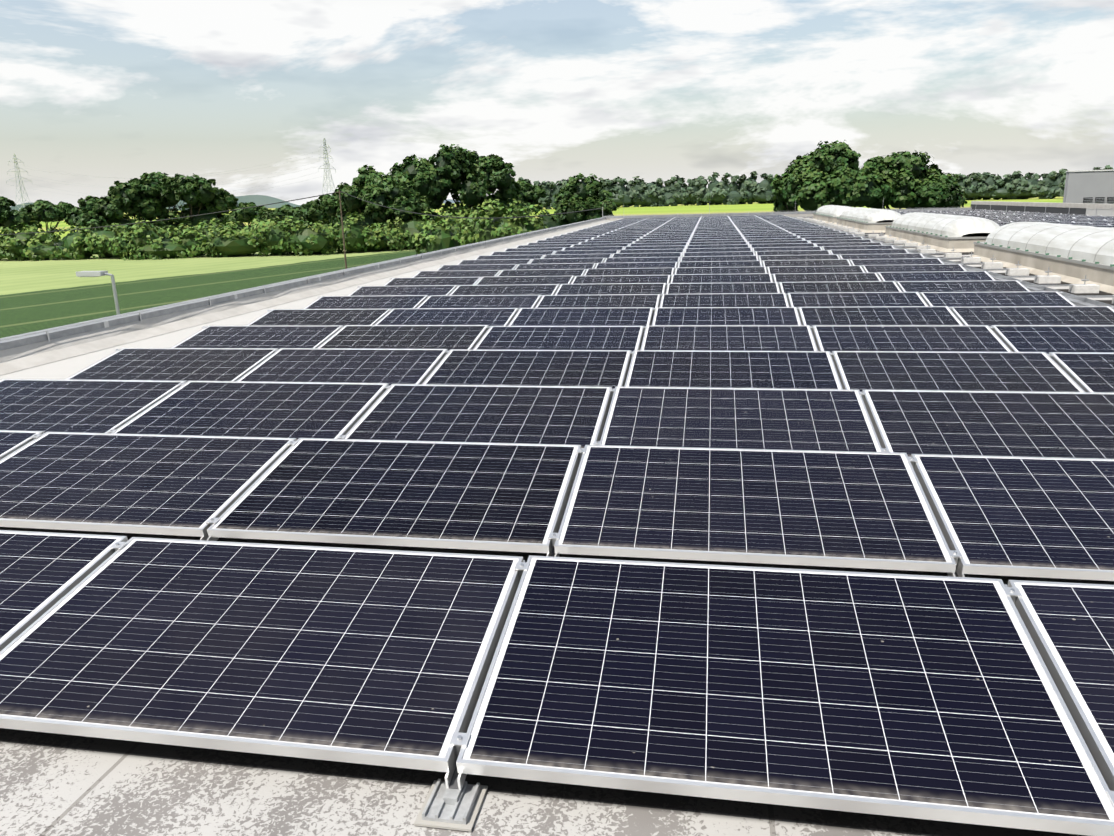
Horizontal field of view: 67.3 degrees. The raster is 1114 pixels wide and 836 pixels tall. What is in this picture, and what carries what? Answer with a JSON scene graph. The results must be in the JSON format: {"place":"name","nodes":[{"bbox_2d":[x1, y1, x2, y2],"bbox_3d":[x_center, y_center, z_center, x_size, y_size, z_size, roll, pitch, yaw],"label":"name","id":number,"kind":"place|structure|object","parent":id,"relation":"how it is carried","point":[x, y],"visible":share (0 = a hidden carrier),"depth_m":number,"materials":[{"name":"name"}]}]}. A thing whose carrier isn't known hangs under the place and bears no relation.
{"place":"outdoors","nodes":[
{"label":"outdoors","id":0,"kind":"place"},
{"bbox_2d":[10,195,458,210],"bbox_3d":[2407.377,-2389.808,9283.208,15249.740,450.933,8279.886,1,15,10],"label":"distant hills","id":1,"kind":"structure","parent":0,"point":[258,200],"depth_m":8238.47,"materials":[{"name":"grey"}]},
{"bbox_2d":[0,197,1062,337],"bbox_3d":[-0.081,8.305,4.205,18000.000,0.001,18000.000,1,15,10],"label":"fields","id":2,"kind":"structure","parent":0,"point":[43,294],"depth_m":118.65,"materials":[{"name":"green plant"}]},
{"bbox_2d":[6,154,39,230],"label":"pylon","id":3,"kind":"object","parent":2,"relation":"on","point":[19,182],"visible":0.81,"depth_m":425.44,"materials":[{"name":"silver metal"}]},
{"bbox_2d":[8,151,332,195],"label":"voltage conductors","id":4,"kind":"object","parent":3,"relation":"attached to","point":[210,175],"visible":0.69,"depth_m":397.14,"materials":[{"name":"grey"}]},
{"bbox_2d":[0,192,547,260],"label":"hedge foliage","id":5,"kind":"object","parent":2,"relation":"on","point":[220,240],"visible":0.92,"depth_m":162.17,"materials":[{"name":"green plant"}]},
{"bbox_2d":[0,190,603,268],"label":"utility pole wires","id":6,"kind":"object","parent":2,"relation":"on","point":[602,208],"visible":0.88,"depth_m":111.72,"materials":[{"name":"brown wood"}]},
{"bbox_2d":[318,138,335,195],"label":"pylon","id":7,"kind":"object","parent":2,"relation":"on","point":[326,153],"visible":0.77,"depth_m":380.11,"materials":[{"name":"silver metal"}]},
{"bbox_2d":[0,140,966,253],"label":"trees","id":8,"kind":"object","parent":2,"relation":"on","point":[826,174],"materials":[{"name":"green plant"}]},
{"bbox_2d":[518,165,1112,209],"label":"distant trees","id":9,"kind":"object","parent":2,"relation":"on","point":[742,189],"visible":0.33,"depth_m":788.98,"materials":[{"name":"green plant"}]},
{"bbox_2d":[0,216,1113,835],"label":"flat roof","id":10,"kind":"structure","parent":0,"point":[56,784],"depth_m":2.33,"materials":[{"name":"concrete"}]},
{"bbox_2d":[0,217,608,374],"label":"parapet","id":11,"kind":"structure","parent":10,"relation":"on","point":[19,352],"depth_m":12.37,"materials":[{"name":"grey metal"}]},
{"bbox_2d":[76,271,119,314],"bbox_3d":[-13.302,-0.679,25.292,1.120,7.429,0.320,1,15,10],"label":"street light","id":12,"kind":"object","parent":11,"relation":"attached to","point":[90,273],"visible":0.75,"depth_m":24.31,"materials":[{"name":"silver metal"}]},
{"bbox_2d":[0,215,1113,835],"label":"solar array","id":13,"kind":"object","parent":10,"relation":"on","point":[772,389],"visible":1,"depth_m":3.73,"materials":[{"name":"blue glass"}]},
{"bbox_2d":[603,197,971,220],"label":"parapet","id":14,"kind":"structure","parent":10,"relation":"on","point":[804,213],"depth_m":57.99,"materials":[{"name":"grey concrete"}]},
{"bbox_2d":[791,215,1113,306],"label":"concrete blocks","id":15,"kind":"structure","parent":10,"relation":"on","point":[1017,272],"depth_m":15.60,"materials":[{"name":"concrete"}]},
{"bbox_2d":[813,205,1113,293],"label":"barrel skylights","id":16,"kind":"object","parent":10,"relation":"on","point":[1072,254],"visible":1,"depth_m":17.61,"materials":[{"name":"grey plastic"}]},
{"bbox_2d":[896,209,1113,227],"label":"solar array","id":17,"kind":"object","parent":10,"relation":"on","point":[1000,218],"visible":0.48,"depth_m":36.63,"materials":[{"name":"blue glass"}]},
{"bbox_2d":[971,201,1113,215],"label":"parapet","id":18,"kind":"structure","parent":10,"relation":"on","point":[1091,209],"depth_m":42.72,"materials":[{"name":"grey concrete"}]},
{"bbox_2d":[0,0,1113,207],"label":"sky","id":19,"kind":"structure","parent":0,"point":[120,90],"materials":[{"name":"white"}]},
{"bbox_2d":[1063,169,1113,203],"bbox_3d":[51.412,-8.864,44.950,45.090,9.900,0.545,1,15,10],"label":"neighbour building","id":20,"kind":"structure","parent":0,"point":[1090,186],"depth_m":47.53,"materials":[{"name":"grey"}]}
]}

